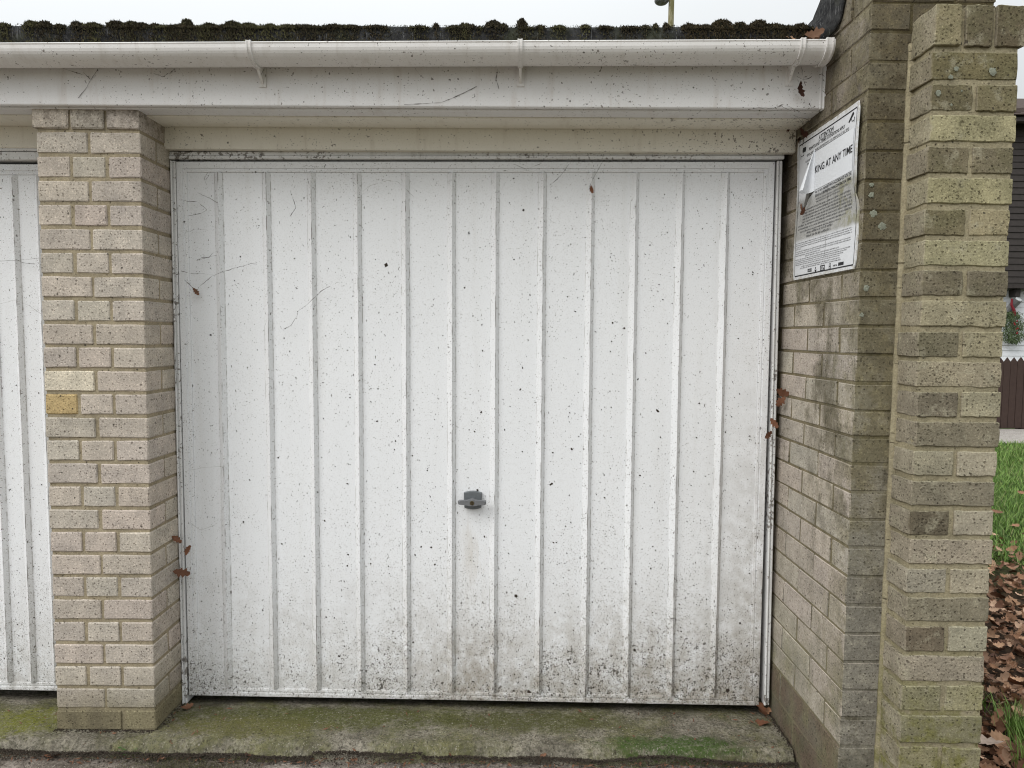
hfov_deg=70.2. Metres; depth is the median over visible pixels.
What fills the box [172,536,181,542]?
oak leaf
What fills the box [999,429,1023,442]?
paved path
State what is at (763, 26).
moss
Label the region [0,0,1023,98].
sky
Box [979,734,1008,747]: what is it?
oak leaf
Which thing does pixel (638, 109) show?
garage roof
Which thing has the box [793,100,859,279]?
parking notice
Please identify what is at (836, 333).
brick wall
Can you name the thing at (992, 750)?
oak leaf
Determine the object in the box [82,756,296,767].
moss
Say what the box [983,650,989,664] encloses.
oak leaf
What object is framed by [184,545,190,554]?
oak leaf
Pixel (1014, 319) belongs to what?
christmas spray
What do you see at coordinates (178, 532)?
cobweb
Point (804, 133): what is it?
oak leaf
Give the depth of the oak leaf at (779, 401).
2.45 m
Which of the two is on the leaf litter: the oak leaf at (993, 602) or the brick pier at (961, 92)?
the oak leaf at (993, 602)
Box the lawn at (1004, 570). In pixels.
[978,443,1023,767]
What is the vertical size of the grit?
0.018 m
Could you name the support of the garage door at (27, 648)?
attached to the garage roof
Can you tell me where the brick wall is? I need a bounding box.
[759,0,995,767]
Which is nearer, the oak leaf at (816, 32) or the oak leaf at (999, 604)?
the oak leaf at (816, 32)
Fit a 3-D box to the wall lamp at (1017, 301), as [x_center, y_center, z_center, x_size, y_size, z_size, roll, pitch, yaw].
[9.750,-1.504,14.190,0.146,0.378,0.338,-1,4,-22]
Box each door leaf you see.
[0,164,56,690]
[176,162,774,705]
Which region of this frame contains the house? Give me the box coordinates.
[1000,99,1023,361]
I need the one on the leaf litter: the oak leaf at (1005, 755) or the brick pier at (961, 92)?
the oak leaf at (1005, 755)
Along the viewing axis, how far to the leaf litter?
3.15 m
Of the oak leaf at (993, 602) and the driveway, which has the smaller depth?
the driveway
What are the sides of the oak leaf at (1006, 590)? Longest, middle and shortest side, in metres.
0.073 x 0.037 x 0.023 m
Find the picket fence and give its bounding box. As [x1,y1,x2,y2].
[996,357,1023,428]
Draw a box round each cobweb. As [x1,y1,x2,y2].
[63,68,174,97]
[174,330,182,666]
[182,263,251,291]
[184,193,217,215]
[404,86,476,104]
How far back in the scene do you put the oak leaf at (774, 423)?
2.45 m
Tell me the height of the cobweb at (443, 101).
0.056 m
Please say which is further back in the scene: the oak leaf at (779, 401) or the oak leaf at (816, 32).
the oak leaf at (779, 401)
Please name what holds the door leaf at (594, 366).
in the garage door at (483, 426)
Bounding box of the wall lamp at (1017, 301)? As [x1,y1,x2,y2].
[1006,297,1021,314]
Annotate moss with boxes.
[0,18,814,42]
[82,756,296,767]
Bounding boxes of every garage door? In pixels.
[0,148,56,690]
[169,152,783,705]
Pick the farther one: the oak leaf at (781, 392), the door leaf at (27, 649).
the door leaf at (27, 649)
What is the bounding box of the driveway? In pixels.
[0,755,797,767]
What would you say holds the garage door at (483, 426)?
attached to the garage roof
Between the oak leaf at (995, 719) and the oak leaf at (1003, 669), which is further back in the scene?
the oak leaf at (1003, 669)
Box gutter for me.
[0,37,835,87]
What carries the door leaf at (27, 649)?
in the garage door at (27, 648)
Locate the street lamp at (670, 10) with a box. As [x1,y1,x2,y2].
[654,0,673,26]
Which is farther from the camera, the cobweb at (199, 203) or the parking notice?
the cobweb at (199, 203)
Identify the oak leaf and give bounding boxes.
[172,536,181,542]
[173,568,189,577]
[181,703,193,709]
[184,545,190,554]
[755,719,769,725]
[756,702,766,715]
[758,707,771,714]
[765,431,771,438]
[770,418,778,427]
[775,396,785,406]
[776,388,788,396]
[797,81,804,96]
[800,128,807,137]
[803,26,824,38]
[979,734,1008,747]
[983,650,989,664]
[988,607,999,611]
[988,747,997,755]
[990,600,996,606]
[991,709,1002,720]
[991,715,998,725]
[993,639,1009,646]
[995,599,1002,607]
[996,746,1003,757]
[998,655,1011,659]
[998,666,1011,671]
[999,748,1010,764]
[1002,740,1023,757]
[1003,586,1012,593]
[1010,676,1023,681]
[1013,760,1023,767]
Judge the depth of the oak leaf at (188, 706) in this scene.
2.56 m
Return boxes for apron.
[0,690,794,767]
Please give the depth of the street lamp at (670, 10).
15.79 m
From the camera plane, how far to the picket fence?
11.39 m
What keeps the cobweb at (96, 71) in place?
attached to the garage roof
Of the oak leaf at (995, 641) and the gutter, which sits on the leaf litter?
the oak leaf at (995, 641)
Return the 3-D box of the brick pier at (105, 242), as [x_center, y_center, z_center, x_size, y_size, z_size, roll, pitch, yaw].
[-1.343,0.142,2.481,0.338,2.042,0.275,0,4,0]
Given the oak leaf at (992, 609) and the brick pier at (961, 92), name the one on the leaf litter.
the oak leaf at (992, 609)
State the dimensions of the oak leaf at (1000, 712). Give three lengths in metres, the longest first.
0.071 x 0.033 x 0.018 m
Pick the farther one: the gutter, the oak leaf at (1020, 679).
the oak leaf at (1020, 679)
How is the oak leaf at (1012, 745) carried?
on the leaf litter
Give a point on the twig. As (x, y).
(664, 763)
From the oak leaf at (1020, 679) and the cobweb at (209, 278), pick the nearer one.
the cobweb at (209, 278)
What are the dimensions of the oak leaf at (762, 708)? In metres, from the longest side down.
0.074 x 0.040 x 0.024 m
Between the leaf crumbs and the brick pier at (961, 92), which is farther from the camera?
the leaf crumbs
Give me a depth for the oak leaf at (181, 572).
2.54 m
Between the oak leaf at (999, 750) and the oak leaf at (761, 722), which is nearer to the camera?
the oak leaf at (999, 750)
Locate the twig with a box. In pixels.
[648,762,684,765]
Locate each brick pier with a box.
[32,109,181,730]
[874,4,1023,767]
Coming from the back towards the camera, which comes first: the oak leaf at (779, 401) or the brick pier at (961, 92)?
the oak leaf at (779, 401)
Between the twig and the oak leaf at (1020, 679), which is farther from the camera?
the oak leaf at (1020, 679)
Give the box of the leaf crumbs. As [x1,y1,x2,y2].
[0,706,782,767]
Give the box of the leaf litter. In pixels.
[978,533,1023,767]
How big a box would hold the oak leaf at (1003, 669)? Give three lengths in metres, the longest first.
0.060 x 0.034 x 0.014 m
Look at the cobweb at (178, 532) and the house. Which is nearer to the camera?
the cobweb at (178, 532)
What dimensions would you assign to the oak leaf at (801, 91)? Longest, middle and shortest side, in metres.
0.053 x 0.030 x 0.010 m
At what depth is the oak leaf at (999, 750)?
2.40 m
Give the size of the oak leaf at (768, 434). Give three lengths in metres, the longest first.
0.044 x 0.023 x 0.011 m
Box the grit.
[4,757,734,767]
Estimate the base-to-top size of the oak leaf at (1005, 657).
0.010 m
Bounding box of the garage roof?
[0,0,845,154]
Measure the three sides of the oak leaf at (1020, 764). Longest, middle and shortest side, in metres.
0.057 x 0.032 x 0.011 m
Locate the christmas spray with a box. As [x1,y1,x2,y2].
[1001,299,1023,344]
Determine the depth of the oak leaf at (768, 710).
2.57 m

